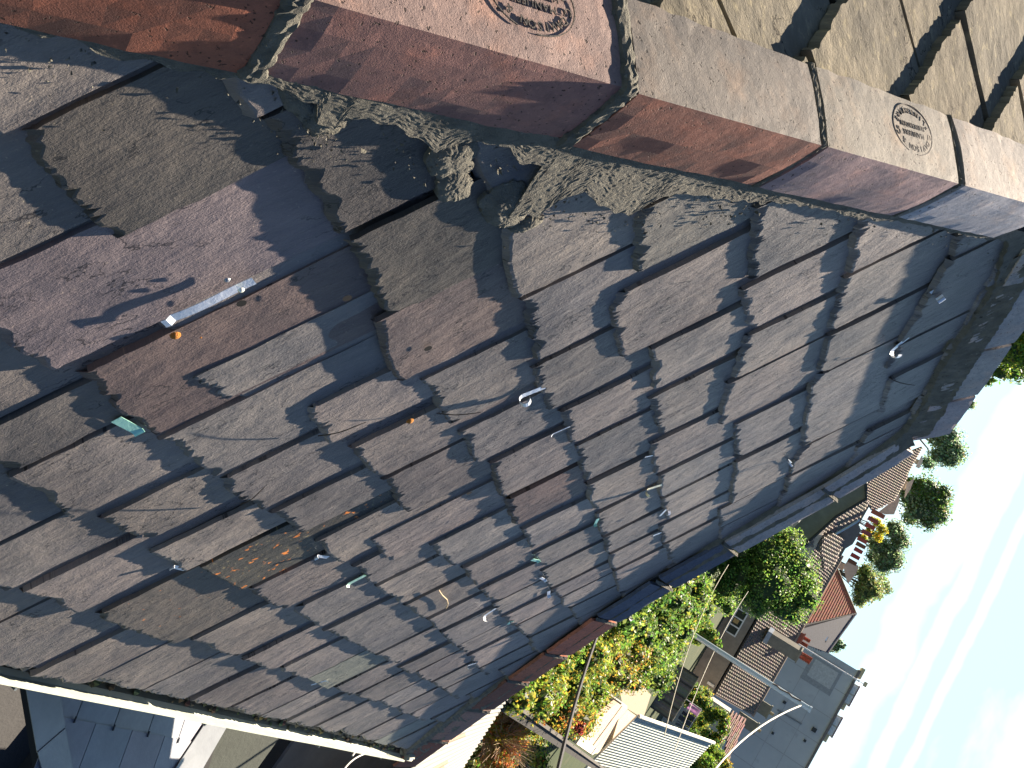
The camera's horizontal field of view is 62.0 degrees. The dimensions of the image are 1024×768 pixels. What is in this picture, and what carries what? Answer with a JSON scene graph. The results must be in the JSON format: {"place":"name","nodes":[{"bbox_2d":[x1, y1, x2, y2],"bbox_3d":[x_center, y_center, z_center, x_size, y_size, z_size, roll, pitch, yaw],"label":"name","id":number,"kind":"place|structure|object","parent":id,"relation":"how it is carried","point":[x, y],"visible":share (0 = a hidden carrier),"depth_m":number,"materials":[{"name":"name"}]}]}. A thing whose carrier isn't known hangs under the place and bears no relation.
{"place":"outdoors","nodes":[
{"label":"outdoors","id":0,"kind":"place"},
{"bbox_2d":[0,0,1023,766],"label":"slate roofed house","id":1,"kind":"structure","parent":0,"point":[664,296],"depth_m":1.66,"materials":[{"name":"stone"}]},
{"bbox_2d":[240,487,264,504],"bbox_3d":[-0.545,0.235,1.788,0.003,0.097,0.131,-41,150,-39],"label":"twig","id":2,"kind":"object","parent":1,"relation":"on","point":[253,497],"visible":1,"depth_m":1.78,"materials":[{"name":"brown wood"}]},
{"bbox_2d":[318,422,365,435],"bbox_3d":[-0.342,0.091,1.713,0.079,0.087,0.005,-63,157,5],"label":"twig","id":3,"kind":"object","parent":1,"relation":"on","point":[340,431],"visible":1,"depth_m":1.72,"materials":[{"name":"brown wood"}]},
{"bbox_2d":[436,412,480,414],"bbox_3d":[-0.116,0.064,1.843,0.066,0.072,0.006,-40,150,-39],"label":"twig","id":4,"kind":"object","parent":1,"relation":"on","point":[456,414],"visible":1,"depth_m":1.84,"materials":[{"name":"wood"}]},
{"bbox_2d":[556,638,597,767],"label":"power cable","id":5,"kind":"object","parent":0,"point":[562,750],"visible":0.94,"depth_m":6.69,"materials":[{"name":"black rubber"}]},
{"bbox_2d":[475,539,768,767],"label":"ground","id":6,"kind":"structure","parent":0,"point":[695,653],"depth_m":73.00,"materials":[{"name":"beige concrete"}]},
{"bbox_2d":[0,684,225,767],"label":"neighbouring roof","id":7,"kind":"structure","parent":6,"relation":"on","point":[45,730],"depth_m":4.46,"materials":[{"name":"metal"}]},
{"bbox_2d":[209,728,278,767],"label":"mossy flat roof","id":8,"kind":"structure","parent":7,"relation":"on","point":[237,749],"depth_m":5.77,"materials":[{"name":"grey concrete"}]},
{"bbox_2d":[345,754,363,767],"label":"rope","id":9,"kind":"object","parent":7,"relation":"hanging from","point":[353,760],"visible":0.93,"depth_m":6.64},
{"bbox_2d":[18,738,290,767],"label":"dark outbuilding","id":10,"kind":"structure","parent":6,"relation":"on","point":[275,753],"depth_m":8.12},
{"bbox_2d":[272,700,506,767],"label":"wall","id":11,"kind":"structure","parent":6,"relation":"on","point":[457,751],"depth_m":9.94,"materials":[{"name":"paint"}]},
{"bbox_2d":[470,712,540,767],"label":"wiry bush","id":12,"kind":"object","parent":6,"relation":"on","point":[505,738],"visible":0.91,"depth_m":18.55,"materials":[{"name":"brown plant"}]},
{"bbox_2d":[500,698,603,767],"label":"garden wall","id":13,"kind":"structure","parent":6,"relation":"on","point":[550,734],"depth_m":20.68,"materials":[{"name":"grey concrete"}]},
{"bbox_2d":[572,720,584,735],"bbox_3d":[0.435,8.309,23.033,0.410,3.662,0.439,-44,152,-34],"label":"red shrub","id":14,"kind":"object","parent":6,"relation":"on","point":[579,728],"visible":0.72,"depth_m":22.31,"materials":[{"name":"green plant"}]},
{"bbox_2d":[504,592,692,742],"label":"creeper bank","id":15,"kind":"structure","parent":6,"relation":"on","point":[548,698],"depth_m":20.12,"materials":[{"name":"green plant"}]},
{"bbox_2d":[562,695,715,767],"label":"garden shed","id":16,"kind":"structure","parent":6,"relation":"on","point":[626,738],"depth_m":40.44,"materials":[{"name":"white metal"}]},
{"bbox_2d":[612,571,722,700],"bbox_3d":[6.136,9.530,32.842,5.654,2.719,24.037,-58,157,-7],"label":"ivy thicket","id":17,"kind":"object","parent":6,"relation":"on","point":[661,621],"visible":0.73,"depth_m":30.54,"materials":[{"name":"green plant"}]},
{"bbox_2d":[650,664,698,721],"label":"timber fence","id":18,"kind":"object","parent":6,"relation":"on","point":[688,679],"visible":0.75,"depth_m":74.89,"materials":[{"name":"grey wood"}]},
{"bbox_2d":[686,699,701,730],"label":"washing line","id":19,"kind":"object","parent":6,"relation":"on","point":[697,707],"visible":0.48,"depth_m":78.81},
{"bbox_2d":[675,720,689,730],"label":"garment","id":20,"kind":"object","parent":19,"relation":"hanging from","point":[680,725],"visible":0.89,"depth_m":77.42,"materials":[{"name":"grey fabric"}]},
{"bbox_2d":[678,715,692,727],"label":"garment","id":21,"kind":"object","parent":19,"relation":"hanging from","point":[687,721],"visible":0.95,"depth_m":77.80,"materials":[{"name":"grey fabric"}]},
{"bbox_2d":[681,710,695,721],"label":"garment","id":22,"kind":"object","parent":19,"relation":"hanging from","point":[689,716],"visible":0.97,"depth_m":78.18,"materials":[{"name":"grey fabric"}]},
{"bbox_2d":[687,703,700,715],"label":"garment","id":23,"kind":"object","parent":19,"relation":"hanging from","point":[694,710],"visible":0.98,"depth_m":78.64,"materials":[{"name":"pink fabric"}]},
{"bbox_2d":[661,696,745,758],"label":"timber toned shed","id":24,"kind":"structure","parent":6,"relation":"on","point":[737,723],"depth_m":89.30,"materials":[{"name":"brown wood"}]},
{"bbox_2d":[678,682,732,767],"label":"hedge","id":25,"kind":"object","parent":6,"relation":"on","point":[711,756],"visible":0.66,"depth_m":79.58,"materials":[{"name":"green plant"}]},
{"bbox_2d":[691,630,812,712],"bbox_3d":[10.104,12.914,40.865,0.300,9.042,0.318,-54,156,-15],"label":"tall pole","id":26,"kind":"object","parent":6,"relation":"on","point":[766,681],"visible":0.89,"depth_m":40.15,"materials":[{"name":"metal"}]},
{"bbox_2d":[715,704,802,767],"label":"pale cable","id":27,"kind":"object","parent":26,"relation":"attached to","point":[735,746],"visible":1,"depth_m":34.71,"materials":[{"name":"white plastic"}]},
{"bbox_2d":[710,526,823,628],"bbox_3d":[18.992,14.066,63.746,8.800,9.137,8.206,-54,156,-15],"label":"broadleaf tree","id":28,"kind":"object","parent":6,"relation":"on","point":[765,574],"visible":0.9,"depth_m":62.30,"materials":[{"name":"green plant"}]},
{"bbox_2d":[712,644,864,767],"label":"flat fronted block","id":29,"kind":"structure","parent":6,"relation":"on","point":[798,736],"depth_m":146.99,"materials":[{"name":"concrete"}]},
{"bbox_2d":[798,644,867,686],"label":"aerial mast","id":30,"kind":"object","parent":29,"relation":"on","point":[865,684],"visible":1,"depth_m":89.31,"materials":[{"name":"grey metal"}]},
{"bbox_2d":[770,531,844,569],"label":"tiled house","id":31,"kind":"structure","parent":6,"relation":"on","point":[830,547],"depth_m":84.54,"materials":[{"name":"brown tile"}]},
{"bbox_2d":[787,501,868,547],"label":"tiled house","id":32,"kind":"structure","parent":6,"relation":"on","point":[849,517],"depth_m":85.57,"materials":[{"name":"tile"}]},
{"bbox_2d":[791,485,864,549],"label":"flat roof block","id":33,"kind":"structure","parent":6,"relation":"on","point":[811,525],"depth_m":68.56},
{"bbox_2d":[802,483,866,545],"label":"dark gutter","id":34,"kind":"object","parent":33,"relation":"attached to","point":[827,524],"visible":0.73,"depth_m":67.85,"materials":[{"name":"black metal"}]},
{"bbox_2d":[829,637,846,653],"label":"conifer tree","id":35,"kind":"object","parent":6,"relation":"on","point":[839,644],"visible":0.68,"depth_m":134.42,"materials":[{"name":"green plant"}]},
{"bbox_2d":[838,562,857,582],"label":"gable house","id":36,"kind":"structure","parent":6,"relation":"on","point":[850,570],"depth_m":107.53,"materials":[{"name":"beige paint"}]},
{"bbox_2d":[815,506,885,565],"bbox_3d":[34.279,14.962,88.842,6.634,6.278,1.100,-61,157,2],"label":"house","id":37,"kind":"structure","parent":6,"relation":"on","point":[867,533],"depth_m":87.67,"materials":[{"name":"paint"}]},
{"bbox_2d":[839,561,884,608],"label":"broadleaf tree","id":38,"kind":"object","parent":6,"relation":"on","point":[866,588],"visible":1,"depth_m":134.60,"materials":[{"name":"green plant"}]},
{"bbox_2d":[841,561,893,600],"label":"broadleaf tree","id":39,"kind":"object","parent":6,"relation":"on","point":[887,584],"visible":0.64,"depth_m":138.65,"materials":[{"name":"green plant"}]},
{"bbox_2d":[860,515,888,542],"bbox_3d":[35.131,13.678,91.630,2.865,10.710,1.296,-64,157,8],"label":"yellow shrub","id":40,"kind":"object","parent":6,"relation":"on","point":[881,528],"visible":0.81,"depth_m":89.74,"materials":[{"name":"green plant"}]},
{"bbox_2d":[857,516,915,576],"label":"broadleaf tree","id":41,"kind":"object","parent":6,"relation":"on","point":[884,556],"visible":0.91,"depth_m":129.84,"materials":[{"name":"green plant"}]},
{"bbox_2d":[898,471,955,533],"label":"broadleaf tree","id":42,"kind":"object","parent":6,"relation":"on","point":[926,501],"visible":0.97,"depth_m":124.01,"materials":[{"name":"green plant"}]},
{"bbox_2d":[920,399,977,471],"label":"broadleaf tree","id":43,"kind":"object","parent":6,"relation":"on","point":[948,451],"visible":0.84,"depth_m":114.82,"materials":[{"name":"green plant"}]},
{"bbox_2d":[985,331,1023,386],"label":"broadleaf tree","id":44,"kind":"object","parent":6,"relation":"on","point":[1010,366],"visible":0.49,"depth_m":51.64,"materials":[{"name":"green plant"}]},
{"bbox_2d":[620,687,650,715],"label":"path","id":45,"kind":"structure","parent":0,"point":[637,703],"depth_m":62.92,"materials":[{"name":"beige concrete"}]},
{"bbox_2d":[664,564,728,735],"bbox_3d":[7.293,9.697,32.755,12.038,1.828,0.032,-21,135,-56],"label":"overhead wire","id":46,"kind":"object","parent":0,"point":[686,655],"visible":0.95,"depth_m":31.18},
{"bbox_2d":[674,592,747,751],"bbox_3d":[11.268,14.666,46.288,21.990,1.748,0.036,-6,123,-62],"label":"overhead wire","id":47,"kind":"object","parent":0,"point":[701,679],"visible":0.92,"depth_m":42.30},
{"bbox_2d":[693,550,843,734],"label":"rendered house","id":48,"kind":"structure","parent":0,"point":[765,648],"depth_m":98.48,"materials":[{"name":"brown tile"}]},
{"bbox_2d":[723,607,747,636],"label":"window","id":49,"kind":"structure","parent":48,"relation":"in","point":[738,618],"depth_m":98.07,"materials":[{"name":"white glass"}]},
{"bbox_2d":[796,632,810,647],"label":"brick chimney","id":50,"kind":"object","parent":48,"relation":"on","point":[801,638],"visible":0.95,"depth_m":102.54,"materials":[{"name":"brick"}]},
{"bbox_2d":[802,568,856,652],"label":"hipped roof house","id":51,"kind":"structure","parent":0,"point":[827,625],"depth_m":111.56,"materials":[{"name":"red tile"}]},
{"bbox_2d":[835,519,859,534],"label":"lead flashing","id":52,"kind":"object","parent":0,"point":[848,526],"visible":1,"depth_m":79.88,"materials":[{"name":"grey metal"}]},
{"bbox_2d":[835,524,860,548],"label":"roof","id":53,"kind":"structure","parent":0,"point":[849,535],"depth_m":86.19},
{"bbox_2d":[879,494,899,514],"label":"gable house","id":54,"kind":"structure","parent":0,"point":[890,509],"depth_m":108.70,"materials":[{"name":"beige paint"}]},
{"bbox_2d":[866,447,922,509],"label":"brick toned house","id":55,"kind":"structure","parent":0,"point":[884,489],"depth_m":104.18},
{"bbox_2d":[901,479,913,497],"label":"gable house","id":56,"kind":"structure","parent":0,"point":[907,485],"depth_m":110.05,"materials":[{"name":"beige paint"}]},
{"bbox_2d":[808,363,1023,767],"label":"sky","id":57,"kind":"structure","parent":0,"point":[941,656],"materials":[{"name":"white"}]},
{"bbox_2d":[914,456,922,467],"bbox_3d":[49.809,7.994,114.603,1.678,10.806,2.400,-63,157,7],"label":"gable house","id":58,"kind":"structure","parent":0,"point":[917,462],"depth_m":111.56,"materials":[{"name":"beige paint"}]},
{"label":"yard","id":59,"kind":"structure","parent":0,"visible":0},
{"bbox_2d":[464,712,552,767],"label":"creeper","id":60,"kind":"object","parent":59,"relation":"on","point":[540,761],"visible":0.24,"depth_m":26.14,"materials":[{"name":"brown plant"}]}
]}

